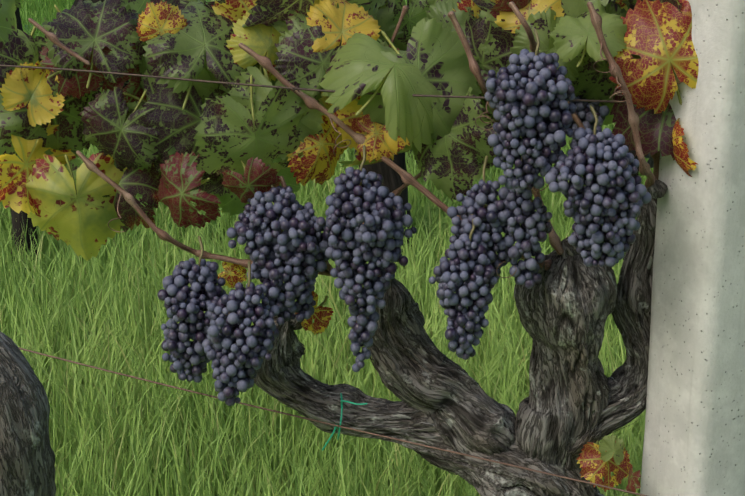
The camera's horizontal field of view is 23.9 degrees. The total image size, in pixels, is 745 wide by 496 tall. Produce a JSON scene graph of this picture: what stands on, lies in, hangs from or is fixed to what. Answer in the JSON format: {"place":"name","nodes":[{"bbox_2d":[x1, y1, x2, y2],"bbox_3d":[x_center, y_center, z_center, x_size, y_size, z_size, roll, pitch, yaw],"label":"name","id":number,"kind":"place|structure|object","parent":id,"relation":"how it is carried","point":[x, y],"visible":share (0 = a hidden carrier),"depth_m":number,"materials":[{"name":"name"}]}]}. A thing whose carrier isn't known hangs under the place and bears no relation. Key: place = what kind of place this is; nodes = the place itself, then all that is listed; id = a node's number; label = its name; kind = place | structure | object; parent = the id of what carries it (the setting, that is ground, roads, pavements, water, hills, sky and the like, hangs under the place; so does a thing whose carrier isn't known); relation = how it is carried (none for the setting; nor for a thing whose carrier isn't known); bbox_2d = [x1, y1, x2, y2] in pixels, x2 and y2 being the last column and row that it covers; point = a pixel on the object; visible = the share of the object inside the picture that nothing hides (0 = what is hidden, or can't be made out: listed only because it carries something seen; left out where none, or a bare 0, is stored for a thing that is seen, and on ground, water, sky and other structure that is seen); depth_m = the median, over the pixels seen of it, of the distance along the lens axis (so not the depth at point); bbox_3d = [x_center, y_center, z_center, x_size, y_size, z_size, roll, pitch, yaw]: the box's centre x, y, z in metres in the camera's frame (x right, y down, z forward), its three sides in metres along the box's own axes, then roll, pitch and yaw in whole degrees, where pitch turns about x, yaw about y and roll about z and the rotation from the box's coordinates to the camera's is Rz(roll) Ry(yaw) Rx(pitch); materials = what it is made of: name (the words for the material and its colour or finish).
{"place":"outdoors","nodes":[
{"label":"outdoors","id":0,"kind":"place"},
{"bbox_2d":[0,0,652,495],"bbox_3d":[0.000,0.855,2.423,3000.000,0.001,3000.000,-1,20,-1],"label":"ground","id":1,"kind":"structure","parent":0,"point":[263,429],"depth_m":3.60,"materials":[{"name":"green plant"}]},
{"bbox_2d":[0,331,55,495],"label":"vine trunk","id":2,"kind":"object","parent":1,"relation":"on","point":[27,460],"visible":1,"depth_m":1.41,"materials":[{"name":"grey plant"}]},
{"bbox_2d":[0,0,638,286],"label":"trunks","id":3,"kind":"object","parent":1,"relation":"on","point":[392,181],"visible":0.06,"depth_m":4.43,"materials":[{"name":"brown wood"}]},
{"bbox_2d":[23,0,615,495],"bbox_3d":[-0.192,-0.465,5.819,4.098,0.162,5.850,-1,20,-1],"label":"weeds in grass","id":4,"kind":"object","parent":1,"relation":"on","point":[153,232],"depth_m":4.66,"materials":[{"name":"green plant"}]},
{"bbox_2d":[0,0,698,495],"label":"vine","id":5,"kind":"object","parent":1,"relation":"on","point":[158,144],"depth_m":2.08,"materials":[{"name":"green plant"}]},
{"bbox_2d":[29,4,681,444],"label":"leaf stalks","id":6,"kind":"object","parent":5,"relation":"on","point":[141,98],"visible":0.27,"depth_m":2.04,"materials":[{"name":"green plant"}]},
{"bbox_2d":[640,0,744,495],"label":"concrete post","id":7,"kind":"object","parent":1,"relation":"on","point":[694,439],"visible":0.92,"depth_m":2.02,"materials":[{"name":"grey concrete"}]},
{"bbox_2d":[0,65,625,102],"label":"trellis wire","id":8,"kind":"object","parent":7,"relation":"attached to","point":[297,88],"visible":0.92,"depth_m":2.01,"materials":[{"name":"grey metal"}]},
{"bbox_2d":[28,2,681,277],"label":"vine canes","id":9,"kind":"object","parent":8,"relation":"attached to","point":[407,178],"visible":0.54,"depth_m":2.01,"materials":[{"name":"brown plant"}]},
{"bbox_2d":[157,258,226,382],"bbox_3d":[-0.207,0.088,2.105,0.095,0.157,0.084,-1,20,-1],"label":"grape cluster","id":10,"kind":"object","parent":9,"relation":"attached to","point":[191,317],"visible":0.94,"depth_m":2.08,"materials":[{"name":"purple food"}]},
{"bbox_2d":[180,236,205,307],"bbox_3d":[-0.206,0.030,2.086,0.042,0.078,0.047,-1,20,-1],"label":"grape stem","id":11,"kind":"object","parent":10,"relation":"attached to","point":[202,250],"visible":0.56,"depth_m":2.08,"materials":[{"name":"plant"}]},
{"bbox_2d":[204,282,283,405],"bbox_3d":[-0.150,0.110,2.055,0.094,0.148,0.081,-1,20,-1],"label":"grape cluster","id":12,"kind":"object","parent":9,"relation":"hanging from","point":[234,337],"visible":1,"depth_m":2.03,"materials":[{"name":"purple food"}]},
{"bbox_2d":[225,261,265,327],"bbox_3d":[-0.150,0.060,2.032,0.059,0.082,0.051,-1,20,-1],"label":"grape stem","id":13,"kind":"object","parent":12,"relation":"attached to","point":[249,275],"visible":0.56,"depth_m":2.03,"materials":[{"name":"brown plant"}]},
{"bbox_2d":[227,186,334,321],"bbox_3d":[-0.103,0.007,2.062,0.133,0.163,0.105,-1,20,-1],"label":"grape cluster","id":14,"kind":"object","parent":9,"relation":"attached to","point":[300,242],"visible":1,"depth_m":2.03,"materials":[{"name":"purple food"}]},
{"bbox_2d":[264,164,300,232],"bbox_3d":[-0.106,-0.053,2.045,0.048,0.080,0.044,-1,20,-1],"label":"grape stem","id":15,"kind":"object","parent":14,"relation":"attached to","point":[279,216],"visible":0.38,"depth_m":2.05,"materials":[{"name":"green plant"}]},
{"bbox_2d":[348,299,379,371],"bbox_3d":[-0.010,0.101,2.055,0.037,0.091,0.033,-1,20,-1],"label":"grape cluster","id":16,"kind":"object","parent":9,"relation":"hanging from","point":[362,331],"visible":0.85,"depth_m":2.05,"materials":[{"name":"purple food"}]},
{"bbox_2d":[316,167,416,313],"bbox_3d":[-0.006,-0.007,2.015,0.115,0.171,0.092,-1,20,-1],"label":"grape cluster","id":17,"kind":"object","parent":9,"relation":"hanging from","point":[355,244],"visible":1,"depth_m":1.99,"materials":[{"name":"purple food"}]},
{"bbox_2d":[339,145,371,213],"bbox_3d":[-0.019,-0.071,1.994,0.053,0.084,0.044,-1,20,-1],"label":"grape stem","id":18,"kind":"object","parent":17,"relation":"attached to","point":[364,158],"visible":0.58,"depth_m":1.99,"materials":[{"name":"green plant"}]},
{"bbox_2d":[429,233,497,359],"bbox_3d":[0.102,0.055,1.990,0.076,0.148,0.070,-1,20,-1],"label":"grape cluster","id":19,"kind":"object","parent":9,"relation":"hanging from","point":[473,295],"visible":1,"depth_m":1.97,"materials":[{"name":"purple food"}]},
{"bbox_2d":[464,214,485,277],"bbox_3d":[0.108,-0.002,1.978,0.042,0.075,0.027,-1,20,-1],"label":"grape stem","id":20,"kind":"object","parent":19,"relation":"attached to","point":[470,235],"visible":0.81,"depth_m":1.97,"materials":[{"name":"plant"}]},
{"bbox_2d":[447,179,509,279],"bbox_3d":[0.121,-0.016,1.999,0.074,0.127,0.063,-1,20,-1],"label":"grape cluster","id":21,"kind":"object","parent":9,"relation":"hanging from","point":[489,218],"visible":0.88,"depth_m":1.98,"materials":[{"name":"purple food"}]},
{"bbox_2d":[482,155,489,208],"bbox_3d":[0.136,-0.068,1.994,0.025,0.072,0.024,-1,20,-1],"label":"grape stem","id":22,"kind":"object","parent":21,"relation":"attached to","point":[483,171],"visible":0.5,"depth_m":1.99,"materials":[{"name":"green plant"}]},
{"bbox_2d":[500,187,552,288],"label":"grape cluster","id":23,"kind":"object","parent":9,"relation":"attached to","point":[531,231],"visible":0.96,"depth_m":1.98,"materials":[{"name":"purple food"}]},
{"bbox_2d":[484,49,576,189],"bbox_3d":[0.172,-0.140,1.925,0.102,0.154,0.093,-1,20,-1],"label":"grape cluster","id":24,"kind":"object","parent":9,"relation":"attached to","point":[532,115],"visible":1,"depth_m":1.90,"materials":[{"name":"purple food"}]},
{"bbox_2d":[516,28,539,85],"bbox_3d":[0.181,-0.199,1.912,0.050,0.076,0.027,-1,20,-1],"label":"grape stem","id":25,"kind":"object","parent":24,"relation":"attached to","point":[537,40],"visible":0.25,"depth_m":1.90,"materials":[{"name":"green plant"}]},
{"bbox_2d":[566,97,609,142],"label":"grape cluster","id":26,"kind":"object","parent":9,"relation":"hanging from","point":[585,116],"visible":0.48,"depth_m":2.04,"materials":[{"name":"purple food"}]},
{"bbox_2d":[545,125,650,266],"bbox_3d":[0.246,-0.054,1.919,0.119,0.155,0.090,-1,20,-1],"label":"grape cluster","id":27,"kind":"object","parent":9,"relation":"attached to","point":[625,196],"visible":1,"depth_m":1.90,"materials":[{"name":"purple food"}]},
{"bbox_2d":[584,105,604,160],"bbox_3d":[0.242,-0.113,1.905,0.061,0.076,0.042,-1,20,-1],"label":"grape stem","id":28,"kind":"object","parent":27,"relation":"attached to","point":[595,117],"visible":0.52,"depth_m":1.90,"materials":[{"name":"green plant"}]},
{"bbox_2d":[645,153,653,167],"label":"grape cluster","id":29,"kind":"object","parent":9,"relation":"hanging from","point":[650,161],"visible":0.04,"depth_m":2.07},
{"bbox_2d":[19,347,647,495],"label":"trellis wire","id":30,"kind":"object","parent":7,"relation":"attached to","point":[339,425],"visible":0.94,"depth_m":2.13,"materials":[{"name":"metal"}]},
{"bbox_2d":[322,393,367,450],"bbox_3d":[-0.035,0.205,2.178,0.056,0.068,0.086,-1,20,-1],"label":"vine tie","id":31,"kind":"object","parent":30,"relation":"attached to","point":[338,430],"visible":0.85,"depth_m":2.15,"materials":[{"name":"teal plastic"}]}
]}

